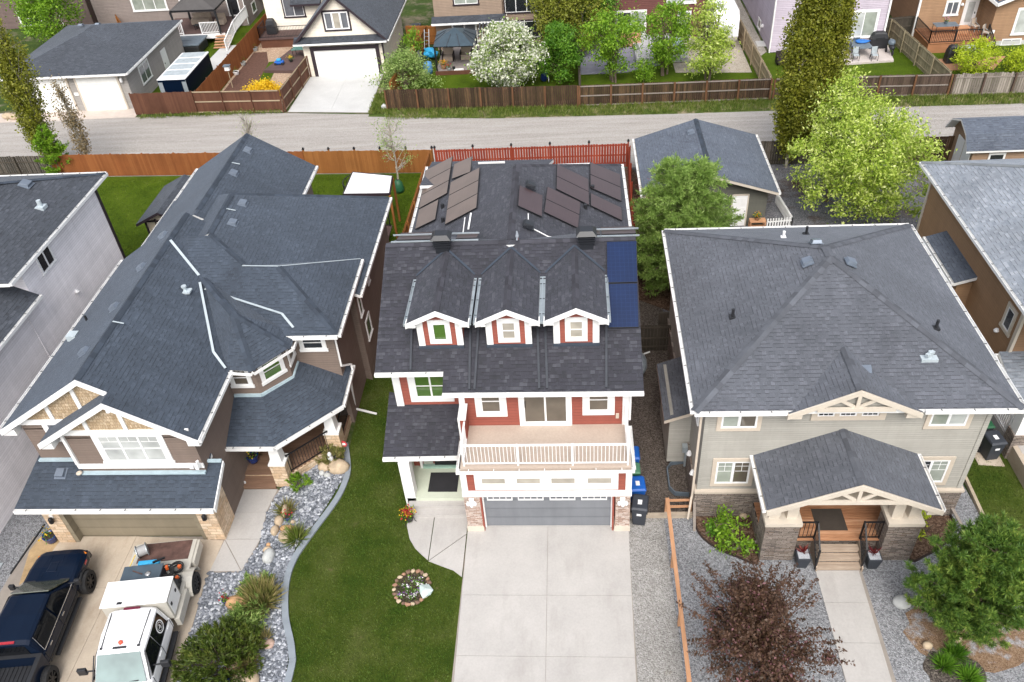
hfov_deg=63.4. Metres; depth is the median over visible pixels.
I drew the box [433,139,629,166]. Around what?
red fence
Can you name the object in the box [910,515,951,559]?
mulch bed
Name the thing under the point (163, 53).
door
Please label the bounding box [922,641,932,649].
boulder
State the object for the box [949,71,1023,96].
bleached fence
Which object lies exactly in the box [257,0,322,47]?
cream house
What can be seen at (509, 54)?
blossom tree
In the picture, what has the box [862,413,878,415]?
window
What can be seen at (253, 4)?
window
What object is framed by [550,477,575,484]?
window
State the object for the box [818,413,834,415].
window
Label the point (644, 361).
plastic bundle
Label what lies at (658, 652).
gravel strip
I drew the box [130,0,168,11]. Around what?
window
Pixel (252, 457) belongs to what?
flower pot
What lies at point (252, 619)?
juniper bush
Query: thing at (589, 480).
window
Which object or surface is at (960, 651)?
grass clump
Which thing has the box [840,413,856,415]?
window
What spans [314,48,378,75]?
garage door
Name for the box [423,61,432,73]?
blue barrel
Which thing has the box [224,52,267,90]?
mulch bed
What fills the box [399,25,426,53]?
shrub
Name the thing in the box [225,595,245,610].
boulder
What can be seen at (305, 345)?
window
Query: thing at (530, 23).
window
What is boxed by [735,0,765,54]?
gravel yard
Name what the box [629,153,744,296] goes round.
deciduous tree
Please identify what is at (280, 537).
boulder
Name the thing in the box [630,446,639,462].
wheeled bin
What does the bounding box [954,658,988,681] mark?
grass clump
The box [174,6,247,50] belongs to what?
raised deck
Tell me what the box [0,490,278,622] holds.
driveway base
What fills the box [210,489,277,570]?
walkway
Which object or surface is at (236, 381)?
window
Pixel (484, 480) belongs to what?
window
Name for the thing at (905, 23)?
return fence
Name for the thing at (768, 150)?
dark old fence
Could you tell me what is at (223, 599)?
flower pot
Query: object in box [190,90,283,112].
chocolate fence
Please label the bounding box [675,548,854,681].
plum tree
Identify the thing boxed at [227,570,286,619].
ornamental grass
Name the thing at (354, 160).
amber fence
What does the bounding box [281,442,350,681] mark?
garden kerb
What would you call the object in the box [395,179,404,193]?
watering bag
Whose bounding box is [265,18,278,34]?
covered barbecue
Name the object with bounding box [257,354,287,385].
window
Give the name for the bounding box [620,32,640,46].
patio bench
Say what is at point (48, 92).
garage door
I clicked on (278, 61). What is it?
toy car
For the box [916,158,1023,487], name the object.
caramel house
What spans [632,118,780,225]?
detached garage
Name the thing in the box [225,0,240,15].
patio door
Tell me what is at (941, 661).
grass clump
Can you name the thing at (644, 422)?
gravel side yard
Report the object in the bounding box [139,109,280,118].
tall grass
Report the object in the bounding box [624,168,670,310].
ground
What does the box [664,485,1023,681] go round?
gravel yard
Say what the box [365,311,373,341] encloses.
window
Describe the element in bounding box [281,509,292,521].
flower pot
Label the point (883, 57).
patio
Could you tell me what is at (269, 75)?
grass strip
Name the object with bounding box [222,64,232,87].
bird feeder
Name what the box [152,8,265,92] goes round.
back lawn
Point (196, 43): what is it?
hot tub
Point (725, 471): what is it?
window
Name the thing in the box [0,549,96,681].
pickup truck
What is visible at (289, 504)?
ornamental grass
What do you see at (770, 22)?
lilac house
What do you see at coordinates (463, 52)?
lounge chair
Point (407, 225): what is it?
amber fence
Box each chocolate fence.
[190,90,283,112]
[279,56,311,111]
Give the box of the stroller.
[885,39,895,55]
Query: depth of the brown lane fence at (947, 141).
52.19 m
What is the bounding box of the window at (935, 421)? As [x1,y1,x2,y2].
[922,414,973,428]
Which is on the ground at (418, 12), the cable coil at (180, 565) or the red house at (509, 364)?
the red house at (509, 364)
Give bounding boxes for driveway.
[0,109,136,122]
[49,536,223,681]
[288,74,382,111]
[454,525,635,681]
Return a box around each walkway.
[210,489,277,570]
[407,517,467,576]
[816,570,891,681]
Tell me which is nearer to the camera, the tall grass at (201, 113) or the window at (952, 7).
the tall grass at (201, 113)
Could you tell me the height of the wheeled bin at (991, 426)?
1.099 m
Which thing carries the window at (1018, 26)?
in the ochre brown house at (1002, 21)
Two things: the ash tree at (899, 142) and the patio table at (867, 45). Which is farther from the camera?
the patio table at (867, 45)
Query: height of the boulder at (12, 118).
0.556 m
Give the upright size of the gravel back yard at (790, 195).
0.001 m
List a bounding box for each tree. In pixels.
[0,0,85,41]
[0,18,66,168]
[30,122,71,173]
[45,70,91,154]
[236,108,259,136]
[371,115,417,178]
[463,14,549,90]
[524,0,610,54]
[534,18,585,84]
[574,2,648,82]
[575,0,636,48]
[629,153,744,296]
[632,0,700,75]
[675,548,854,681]
[676,0,740,80]
[769,0,859,167]
[776,88,957,224]
[798,63,880,201]
[902,510,1023,649]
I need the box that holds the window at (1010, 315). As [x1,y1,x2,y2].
[999,301,1018,337]
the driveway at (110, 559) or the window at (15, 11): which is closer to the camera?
the driveway at (110, 559)
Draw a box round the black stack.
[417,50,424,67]
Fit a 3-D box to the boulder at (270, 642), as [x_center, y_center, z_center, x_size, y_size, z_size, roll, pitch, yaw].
[-8.617,10.748,29.390,0.392,0.266,0.393,-1,40,4]
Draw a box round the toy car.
[274,58,283,65]
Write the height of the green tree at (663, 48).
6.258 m
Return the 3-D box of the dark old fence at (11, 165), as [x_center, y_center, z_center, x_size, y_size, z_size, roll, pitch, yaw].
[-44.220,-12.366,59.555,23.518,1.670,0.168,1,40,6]
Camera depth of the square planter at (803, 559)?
30.20 m
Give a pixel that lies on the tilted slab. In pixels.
(425, 590)
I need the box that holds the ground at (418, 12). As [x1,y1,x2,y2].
[0,0,1017,679]
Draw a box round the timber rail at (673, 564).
[664,498,692,681]
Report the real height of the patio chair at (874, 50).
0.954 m
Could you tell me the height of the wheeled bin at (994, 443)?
1.119 m
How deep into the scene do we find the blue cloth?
66.33 m
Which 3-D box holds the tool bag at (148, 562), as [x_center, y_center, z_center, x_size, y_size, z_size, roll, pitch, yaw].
[-13.352,8.189,30.692,1.015,0.250,0.255,-6,40,-1]
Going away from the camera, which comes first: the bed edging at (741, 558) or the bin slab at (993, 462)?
the bed edging at (741, 558)
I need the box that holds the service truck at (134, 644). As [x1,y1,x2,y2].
[76,539,202,681]
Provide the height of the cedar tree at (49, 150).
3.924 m
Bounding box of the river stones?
[178,455,344,681]
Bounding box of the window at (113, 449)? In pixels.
[90,435,175,463]
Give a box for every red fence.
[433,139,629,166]
[628,145,634,226]
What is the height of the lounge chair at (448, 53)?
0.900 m
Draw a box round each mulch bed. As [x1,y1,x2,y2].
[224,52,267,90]
[395,572,425,602]
[696,516,758,560]
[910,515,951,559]
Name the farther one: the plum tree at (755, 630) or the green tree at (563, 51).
the green tree at (563, 51)
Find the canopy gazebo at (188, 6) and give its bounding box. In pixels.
[169,0,233,33]
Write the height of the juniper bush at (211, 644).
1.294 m
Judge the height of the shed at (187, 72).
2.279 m
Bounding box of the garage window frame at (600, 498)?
[487,497,606,500]
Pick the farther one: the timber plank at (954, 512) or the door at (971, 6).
the door at (971, 6)
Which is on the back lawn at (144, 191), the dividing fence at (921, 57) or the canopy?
the canopy
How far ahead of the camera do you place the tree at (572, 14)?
66.94 m
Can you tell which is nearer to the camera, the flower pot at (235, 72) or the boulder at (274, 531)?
the boulder at (274, 531)
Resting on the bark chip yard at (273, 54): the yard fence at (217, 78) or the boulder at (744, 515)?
the yard fence at (217, 78)
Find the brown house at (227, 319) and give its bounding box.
[0,133,392,541]
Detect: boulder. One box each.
[2,113,10,118]
[9,113,17,119]
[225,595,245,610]
[226,662,239,671]
[233,668,258,681]
[262,548,275,563]
[264,639,274,648]
[270,525,278,535]
[274,516,283,525]
[278,530,288,542]
[280,525,294,530]
[282,504,288,517]
[318,462,328,470]
[328,459,349,473]
[739,513,747,518]
[892,595,911,609]
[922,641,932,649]
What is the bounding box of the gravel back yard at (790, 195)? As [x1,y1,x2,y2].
[632,160,946,311]
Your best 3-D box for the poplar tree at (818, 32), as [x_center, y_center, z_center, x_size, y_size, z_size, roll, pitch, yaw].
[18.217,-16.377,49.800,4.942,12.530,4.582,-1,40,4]
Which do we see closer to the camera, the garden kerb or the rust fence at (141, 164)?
the garden kerb
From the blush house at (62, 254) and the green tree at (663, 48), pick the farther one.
the green tree at (663, 48)
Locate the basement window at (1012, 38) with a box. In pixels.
[1000,38,1021,45]
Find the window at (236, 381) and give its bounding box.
[230,370,254,387]
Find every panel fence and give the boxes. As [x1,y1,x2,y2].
[578,78,772,107]
[771,73,953,100]
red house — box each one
[374,156,643,530]
[584,0,704,40]
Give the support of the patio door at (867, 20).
in the lilac house at (770, 22)
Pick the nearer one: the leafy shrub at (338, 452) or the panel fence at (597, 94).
the leafy shrub at (338, 452)
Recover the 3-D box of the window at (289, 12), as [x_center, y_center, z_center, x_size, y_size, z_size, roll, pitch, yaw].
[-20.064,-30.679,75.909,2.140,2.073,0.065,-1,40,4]
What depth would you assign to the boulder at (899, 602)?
28.92 m
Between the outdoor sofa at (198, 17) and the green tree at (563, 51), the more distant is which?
the outdoor sofa at (198, 17)
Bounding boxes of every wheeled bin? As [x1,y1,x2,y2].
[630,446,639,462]
[631,476,645,502]
[631,494,648,525]
[632,462,640,475]
[977,430,1007,459]
[986,420,995,430]
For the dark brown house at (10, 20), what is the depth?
84.19 m
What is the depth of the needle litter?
27.84 m
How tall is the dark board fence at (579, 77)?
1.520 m
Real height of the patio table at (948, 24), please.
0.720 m
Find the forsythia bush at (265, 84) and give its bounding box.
[242,75,281,95]
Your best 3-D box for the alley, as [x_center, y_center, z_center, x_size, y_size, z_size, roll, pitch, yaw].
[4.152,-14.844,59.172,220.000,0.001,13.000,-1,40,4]
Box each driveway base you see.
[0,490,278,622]
[288,76,382,112]
[452,532,637,681]
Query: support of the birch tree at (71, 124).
on the alley
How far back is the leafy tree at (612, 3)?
68.50 m
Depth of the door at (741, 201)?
47.61 m
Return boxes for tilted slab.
[419,584,432,597]
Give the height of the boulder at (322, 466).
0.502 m
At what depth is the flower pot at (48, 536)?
33.37 m
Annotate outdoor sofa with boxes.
[191,12,212,24]
[214,13,226,24]
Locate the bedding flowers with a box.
[393,575,426,599]
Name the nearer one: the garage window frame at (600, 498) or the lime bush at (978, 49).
the garage window frame at (600, 498)
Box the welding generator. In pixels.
[120,563,167,580]
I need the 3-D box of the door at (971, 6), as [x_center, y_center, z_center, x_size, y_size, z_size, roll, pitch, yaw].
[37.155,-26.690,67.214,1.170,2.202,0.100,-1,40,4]
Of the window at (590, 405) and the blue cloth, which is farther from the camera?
the blue cloth
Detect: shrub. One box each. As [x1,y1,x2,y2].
[285,472,312,492]
[312,443,344,469]
[364,42,445,92]
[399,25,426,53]
[629,56,656,82]
[702,518,721,539]
[706,503,752,543]
[709,530,743,557]
[735,534,758,557]
[918,510,933,540]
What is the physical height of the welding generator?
0.750 m
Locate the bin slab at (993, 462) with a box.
[975,446,1004,466]
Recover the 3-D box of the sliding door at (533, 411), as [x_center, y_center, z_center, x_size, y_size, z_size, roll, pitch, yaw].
[1.241,2.404,31.068,1.990,2.177,0.055,-1,40,4]
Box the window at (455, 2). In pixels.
[453,0,479,5]
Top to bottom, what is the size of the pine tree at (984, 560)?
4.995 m
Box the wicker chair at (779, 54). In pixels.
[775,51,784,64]
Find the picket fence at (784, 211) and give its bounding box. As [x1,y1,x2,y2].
[766,195,792,225]
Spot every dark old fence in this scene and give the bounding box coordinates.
[0,156,48,174]
[761,140,888,163]
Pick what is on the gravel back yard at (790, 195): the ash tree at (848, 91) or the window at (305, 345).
the ash tree at (848, 91)
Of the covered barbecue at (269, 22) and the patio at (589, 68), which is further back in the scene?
the covered barbecue at (269, 22)
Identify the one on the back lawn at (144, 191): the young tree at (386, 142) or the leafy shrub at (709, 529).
the young tree at (386, 142)
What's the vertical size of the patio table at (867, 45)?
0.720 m
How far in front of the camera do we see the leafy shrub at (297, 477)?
34.77 m
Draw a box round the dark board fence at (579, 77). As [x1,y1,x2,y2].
[577,43,580,84]
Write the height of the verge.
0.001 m
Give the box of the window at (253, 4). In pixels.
[251,0,256,13]
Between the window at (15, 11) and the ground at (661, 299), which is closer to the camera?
the ground at (661, 299)
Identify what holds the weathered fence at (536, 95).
on the verge
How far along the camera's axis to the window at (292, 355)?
34.78 m
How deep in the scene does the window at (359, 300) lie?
37.89 m
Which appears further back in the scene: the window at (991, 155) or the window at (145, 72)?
the window at (145, 72)
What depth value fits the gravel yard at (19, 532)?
33.90 m
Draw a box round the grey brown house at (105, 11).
[90,0,263,25]
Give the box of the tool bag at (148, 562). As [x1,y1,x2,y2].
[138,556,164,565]
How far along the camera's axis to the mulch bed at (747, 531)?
31.89 m
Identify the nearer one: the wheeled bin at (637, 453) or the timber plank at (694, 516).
the timber plank at (694, 516)
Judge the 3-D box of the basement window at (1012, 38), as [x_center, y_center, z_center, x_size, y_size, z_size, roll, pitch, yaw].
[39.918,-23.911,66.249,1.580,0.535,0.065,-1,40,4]
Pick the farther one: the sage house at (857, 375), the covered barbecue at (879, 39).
the covered barbecue at (879, 39)
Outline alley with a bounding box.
[0,103,1023,176]
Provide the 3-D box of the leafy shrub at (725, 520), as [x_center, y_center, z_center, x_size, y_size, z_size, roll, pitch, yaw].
[8.140,6.960,31.600,1.587,1.550,1.514,26,48,31]
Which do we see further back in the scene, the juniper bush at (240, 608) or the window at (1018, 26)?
the window at (1018, 26)
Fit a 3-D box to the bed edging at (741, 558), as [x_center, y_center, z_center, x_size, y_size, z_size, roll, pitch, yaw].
[11.980,7.503,31.373,9.803,0.090,2.245,-1,40,4]
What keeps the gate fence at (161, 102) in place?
on the ground at (418, 12)
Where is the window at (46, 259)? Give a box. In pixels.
[36,245,56,275]
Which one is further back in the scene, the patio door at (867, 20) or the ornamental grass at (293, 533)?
the patio door at (867, 20)
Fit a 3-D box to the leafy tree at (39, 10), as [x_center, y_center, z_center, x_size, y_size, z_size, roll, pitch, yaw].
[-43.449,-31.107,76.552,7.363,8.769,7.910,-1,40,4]
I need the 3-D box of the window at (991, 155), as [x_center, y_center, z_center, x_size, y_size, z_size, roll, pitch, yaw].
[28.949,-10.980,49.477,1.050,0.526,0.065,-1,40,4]
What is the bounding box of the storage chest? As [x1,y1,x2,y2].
[954,25,969,33]
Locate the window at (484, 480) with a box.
[480,477,506,484]
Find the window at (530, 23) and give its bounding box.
[508,19,541,38]
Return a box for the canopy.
[343,172,400,238]
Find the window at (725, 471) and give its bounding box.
[710,458,752,485]
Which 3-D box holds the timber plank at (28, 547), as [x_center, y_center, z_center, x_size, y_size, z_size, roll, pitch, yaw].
[-19.511,8.356,33.390,0.050,0.050,2.408,2,40,8]
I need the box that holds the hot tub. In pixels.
[180,35,207,52]
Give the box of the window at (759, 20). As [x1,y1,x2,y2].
[757,16,760,30]
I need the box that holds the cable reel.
[134,542,149,558]
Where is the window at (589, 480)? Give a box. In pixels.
[586,477,612,484]
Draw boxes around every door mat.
[428,472,458,491]
[811,509,847,529]
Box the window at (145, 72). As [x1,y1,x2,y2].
[137,58,152,85]
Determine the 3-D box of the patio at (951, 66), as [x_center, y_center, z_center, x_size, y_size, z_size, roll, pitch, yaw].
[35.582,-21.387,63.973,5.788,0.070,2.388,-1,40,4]
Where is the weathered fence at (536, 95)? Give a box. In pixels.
[384,85,578,109]
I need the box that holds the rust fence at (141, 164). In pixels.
[51,151,304,175]
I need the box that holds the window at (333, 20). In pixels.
[321,9,351,31]
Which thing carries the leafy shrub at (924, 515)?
on the mulch bed at (924, 546)
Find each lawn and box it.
[97,173,420,256]
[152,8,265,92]
[289,377,462,681]
[394,47,929,104]
[932,43,1023,84]
[967,453,1023,533]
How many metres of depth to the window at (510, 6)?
71.45 m
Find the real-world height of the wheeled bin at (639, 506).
1.139 m
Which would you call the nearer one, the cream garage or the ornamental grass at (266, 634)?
the ornamental grass at (266, 634)
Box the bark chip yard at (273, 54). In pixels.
[222,43,305,109]
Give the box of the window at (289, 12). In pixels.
[281,0,306,17]
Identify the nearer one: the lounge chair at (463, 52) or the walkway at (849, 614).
the walkway at (849, 614)
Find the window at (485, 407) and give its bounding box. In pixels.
[474,397,507,416]
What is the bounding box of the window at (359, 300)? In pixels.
[357,297,364,318]
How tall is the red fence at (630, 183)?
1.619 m
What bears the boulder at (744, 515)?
on the mulch bed at (747, 531)
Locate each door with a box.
[32,79,76,111]
[70,514,201,535]
[75,77,126,110]
[160,47,169,68]
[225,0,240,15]
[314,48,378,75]
[434,461,456,464]
[451,24,477,44]
[484,497,610,524]
[518,397,571,425]
[731,196,747,225]
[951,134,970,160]
[959,0,979,25]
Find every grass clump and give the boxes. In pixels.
[926,650,962,678]
[940,638,971,665]
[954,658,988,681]
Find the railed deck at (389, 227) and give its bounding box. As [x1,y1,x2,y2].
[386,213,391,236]
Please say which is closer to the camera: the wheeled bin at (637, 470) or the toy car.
the wheeled bin at (637, 470)
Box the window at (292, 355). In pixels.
[285,343,295,366]
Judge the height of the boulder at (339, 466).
0.731 m
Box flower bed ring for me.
[392,569,431,606]
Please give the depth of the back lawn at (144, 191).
55.12 m
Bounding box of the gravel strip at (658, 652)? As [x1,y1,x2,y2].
[629,518,684,681]
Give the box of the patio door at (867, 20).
[846,9,880,38]
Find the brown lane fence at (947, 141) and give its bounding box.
[901,136,954,160]
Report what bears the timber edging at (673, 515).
on the ground at (418, 12)
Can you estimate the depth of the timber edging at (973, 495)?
32.38 m
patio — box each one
[210,45,235,69]
[264,48,303,72]
[579,41,671,74]
[842,47,893,64]
[939,56,1004,70]
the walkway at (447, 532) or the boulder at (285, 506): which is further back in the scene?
the boulder at (285, 506)
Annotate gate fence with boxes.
[128,91,195,114]
[640,325,670,350]
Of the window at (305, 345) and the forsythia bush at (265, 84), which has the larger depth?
the forsythia bush at (265, 84)
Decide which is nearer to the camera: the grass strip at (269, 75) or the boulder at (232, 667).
the boulder at (232, 667)
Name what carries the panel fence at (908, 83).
on the verge
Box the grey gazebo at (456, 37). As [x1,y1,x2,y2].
[433,28,477,70]
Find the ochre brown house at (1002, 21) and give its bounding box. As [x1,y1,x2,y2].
[889,0,1023,52]
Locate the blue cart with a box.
[540,72,548,81]
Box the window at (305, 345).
[298,340,328,351]
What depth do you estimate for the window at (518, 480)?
30.65 m
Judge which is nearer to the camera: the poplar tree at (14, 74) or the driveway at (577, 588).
the driveway at (577, 588)
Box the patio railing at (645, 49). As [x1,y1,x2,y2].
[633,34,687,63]
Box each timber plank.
[10,524,44,573]
[693,496,695,530]
[951,508,962,525]
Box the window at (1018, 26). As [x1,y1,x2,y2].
[1010,8,1023,35]
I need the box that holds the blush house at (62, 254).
[0,172,125,532]
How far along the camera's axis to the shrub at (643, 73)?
64.51 m
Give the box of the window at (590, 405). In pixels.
[582,396,614,414]
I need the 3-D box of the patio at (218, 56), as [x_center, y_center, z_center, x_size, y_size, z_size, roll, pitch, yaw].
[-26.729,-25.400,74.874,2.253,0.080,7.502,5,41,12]
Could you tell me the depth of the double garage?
67.43 m
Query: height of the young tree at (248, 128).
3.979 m
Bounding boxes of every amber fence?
[301,146,433,172]
[389,25,429,95]
[402,150,432,232]
[405,25,435,43]
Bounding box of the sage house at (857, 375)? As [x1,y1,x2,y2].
[657,223,1023,571]
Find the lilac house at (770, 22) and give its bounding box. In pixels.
[742,0,891,52]
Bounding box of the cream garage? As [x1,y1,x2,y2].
[293,0,406,76]
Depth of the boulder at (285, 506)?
33.71 m
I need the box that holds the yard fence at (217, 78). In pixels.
[194,13,266,91]
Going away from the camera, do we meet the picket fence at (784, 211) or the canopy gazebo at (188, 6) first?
the picket fence at (784, 211)
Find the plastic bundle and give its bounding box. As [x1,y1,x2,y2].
[642,351,649,373]
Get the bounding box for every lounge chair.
[442,47,454,61]
[459,47,471,59]
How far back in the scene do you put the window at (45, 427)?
31.04 m
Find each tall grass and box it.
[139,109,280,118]
[367,91,392,113]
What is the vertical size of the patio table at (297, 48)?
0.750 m
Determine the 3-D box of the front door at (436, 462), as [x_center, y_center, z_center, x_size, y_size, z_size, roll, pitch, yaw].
[-2.808,4.457,34.070,0.950,2.080,0.150,-1,40,4]
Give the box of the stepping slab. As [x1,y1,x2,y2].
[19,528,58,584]
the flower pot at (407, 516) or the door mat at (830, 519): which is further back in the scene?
the flower pot at (407, 516)
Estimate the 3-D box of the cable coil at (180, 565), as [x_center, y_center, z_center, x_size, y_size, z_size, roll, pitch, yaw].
[-12.492,8.436,30.846,0.578,0.252,0.523,-1,40,4]
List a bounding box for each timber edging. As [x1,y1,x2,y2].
[630,512,692,517]
[964,476,983,519]
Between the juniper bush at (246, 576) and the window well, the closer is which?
the juniper bush at (246, 576)
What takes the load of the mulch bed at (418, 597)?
on the lawn at (454, 589)
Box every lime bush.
[949,35,1007,75]
[1002,42,1023,72]
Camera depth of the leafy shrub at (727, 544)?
31.16 m
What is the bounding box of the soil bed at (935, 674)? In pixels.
[923,648,986,681]
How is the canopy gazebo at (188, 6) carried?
on the raised deck at (186, 27)
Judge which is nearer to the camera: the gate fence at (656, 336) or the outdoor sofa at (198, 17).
the gate fence at (656, 336)
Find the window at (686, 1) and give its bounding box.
[666,0,695,3]
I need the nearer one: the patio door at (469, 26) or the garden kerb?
the garden kerb
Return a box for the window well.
[666,461,688,496]
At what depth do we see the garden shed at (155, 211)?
49.55 m
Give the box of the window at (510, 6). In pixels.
[503,0,538,13]
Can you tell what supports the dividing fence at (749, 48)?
on the gravel yard at (739, 63)
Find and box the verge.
[368,83,1023,117]
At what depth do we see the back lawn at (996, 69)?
63.91 m
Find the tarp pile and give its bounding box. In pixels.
[423,47,437,58]
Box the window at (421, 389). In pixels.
[407,377,454,401]
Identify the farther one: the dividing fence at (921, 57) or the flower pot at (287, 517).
the dividing fence at (921, 57)
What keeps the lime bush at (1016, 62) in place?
on the back lawn at (996, 69)
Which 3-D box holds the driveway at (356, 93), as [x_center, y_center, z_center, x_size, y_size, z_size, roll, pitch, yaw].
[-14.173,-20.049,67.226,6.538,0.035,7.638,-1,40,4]
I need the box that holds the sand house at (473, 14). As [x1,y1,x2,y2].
[431,0,543,74]
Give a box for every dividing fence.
[738,18,771,84]
[888,19,951,93]
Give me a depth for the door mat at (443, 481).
34.08 m
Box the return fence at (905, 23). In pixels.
[886,16,914,34]
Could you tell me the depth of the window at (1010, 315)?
33.84 m
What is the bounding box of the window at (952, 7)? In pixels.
[942,0,961,15]
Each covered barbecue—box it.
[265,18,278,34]
[869,31,888,48]
[943,44,960,62]
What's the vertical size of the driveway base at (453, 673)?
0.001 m
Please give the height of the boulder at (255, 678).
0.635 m
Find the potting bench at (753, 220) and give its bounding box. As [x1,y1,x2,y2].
[748,218,765,226]
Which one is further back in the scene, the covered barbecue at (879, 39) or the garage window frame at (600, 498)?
the covered barbecue at (879, 39)
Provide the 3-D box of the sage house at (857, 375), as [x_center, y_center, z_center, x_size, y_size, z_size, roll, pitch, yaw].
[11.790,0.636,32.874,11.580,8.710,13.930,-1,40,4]
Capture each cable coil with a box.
[162,564,173,576]
[169,561,183,573]
[173,574,181,583]
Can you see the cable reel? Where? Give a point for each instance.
(141, 550)
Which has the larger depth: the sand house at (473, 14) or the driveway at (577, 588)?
the sand house at (473, 14)
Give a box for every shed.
[136,174,189,233]
[157,52,212,92]
[945,115,1023,160]
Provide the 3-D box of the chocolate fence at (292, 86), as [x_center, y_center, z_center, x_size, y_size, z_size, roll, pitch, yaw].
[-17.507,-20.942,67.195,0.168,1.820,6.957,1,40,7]
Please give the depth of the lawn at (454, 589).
30.81 m
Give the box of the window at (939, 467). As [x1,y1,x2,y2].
[923,456,956,484]
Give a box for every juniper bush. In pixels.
[169,614,268,681]
[219,605,266,644]
[226,587,268,627]
[234,568,274,594]
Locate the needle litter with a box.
[903,597,1023,672]
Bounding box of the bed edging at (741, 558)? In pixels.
[696,514,953,562]
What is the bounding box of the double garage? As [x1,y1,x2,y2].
[0,20,184,111]
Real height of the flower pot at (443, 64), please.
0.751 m
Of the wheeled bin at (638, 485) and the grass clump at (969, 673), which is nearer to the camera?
the grass clump at (969, 673)
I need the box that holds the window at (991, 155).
[987,153,1005,159]
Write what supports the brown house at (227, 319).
on the ground at (418, 12)
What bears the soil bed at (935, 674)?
on the gravel yard at (884, 580)
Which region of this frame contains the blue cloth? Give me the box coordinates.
[855,39,870,42]
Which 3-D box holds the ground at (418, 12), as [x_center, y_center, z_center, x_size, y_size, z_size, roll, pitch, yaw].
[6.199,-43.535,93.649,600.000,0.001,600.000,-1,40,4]
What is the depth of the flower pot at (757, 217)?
47.37 m
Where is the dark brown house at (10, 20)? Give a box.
[0,0,97,28]
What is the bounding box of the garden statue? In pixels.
[327,452,333,462]
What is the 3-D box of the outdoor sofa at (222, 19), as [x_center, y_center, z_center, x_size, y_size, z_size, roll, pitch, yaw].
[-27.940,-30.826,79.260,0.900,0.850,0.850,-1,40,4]
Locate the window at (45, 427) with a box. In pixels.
[41,425,61,441]
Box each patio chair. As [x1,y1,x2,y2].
[851,47,859,58]
[869,46,878,60]
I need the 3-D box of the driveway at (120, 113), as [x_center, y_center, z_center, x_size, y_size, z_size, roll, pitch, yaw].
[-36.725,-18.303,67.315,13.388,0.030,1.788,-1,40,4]
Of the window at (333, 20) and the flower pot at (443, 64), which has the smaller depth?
the window at (333, 20)
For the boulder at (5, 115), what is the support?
on the driveway at (120, 113)
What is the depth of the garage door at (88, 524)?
33.11 m
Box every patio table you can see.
[291,46,302,56]
[848,40,871,56]
[932,22,959,34]
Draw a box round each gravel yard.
[0,513,49,590]
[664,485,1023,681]
[673,33,751,72]
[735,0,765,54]
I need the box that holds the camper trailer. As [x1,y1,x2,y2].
[703,0,739,40]
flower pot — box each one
[38,527,57,544]
[218,589,232,605]
[233,67,238,75]
[245,451,262,463]
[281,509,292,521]
[398,504,416,525]
[438,59,446,68]
[753,211,761,220]
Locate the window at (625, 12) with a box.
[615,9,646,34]
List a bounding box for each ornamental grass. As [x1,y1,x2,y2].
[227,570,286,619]
[227,649,261,680]
[258,624,274,641]
[271,496,298,517]
[277,517,312,550]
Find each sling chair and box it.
[970,17,979,30]
[982,24,990,37]
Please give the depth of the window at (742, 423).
29.36 m
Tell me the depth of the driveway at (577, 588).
29.90 m
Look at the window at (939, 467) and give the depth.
30.30 m
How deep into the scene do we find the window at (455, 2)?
70.64 m
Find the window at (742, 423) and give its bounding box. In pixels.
[716,416,762,430]
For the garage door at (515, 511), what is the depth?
32.16 m
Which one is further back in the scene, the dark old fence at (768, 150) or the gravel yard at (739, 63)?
the gravel yard at (739, 63)
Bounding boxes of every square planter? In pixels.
[795,543,811,567]
[865,543,882,568]
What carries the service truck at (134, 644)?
on the driveway at (110, 559)
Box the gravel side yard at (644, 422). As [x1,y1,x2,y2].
[628,300,692,516]
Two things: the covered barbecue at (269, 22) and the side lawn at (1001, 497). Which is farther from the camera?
the covered barbecue at (269, 22)
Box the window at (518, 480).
[515,477,541,484]
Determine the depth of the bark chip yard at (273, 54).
74.51 m
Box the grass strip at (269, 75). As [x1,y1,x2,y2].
[254,62,273,86]

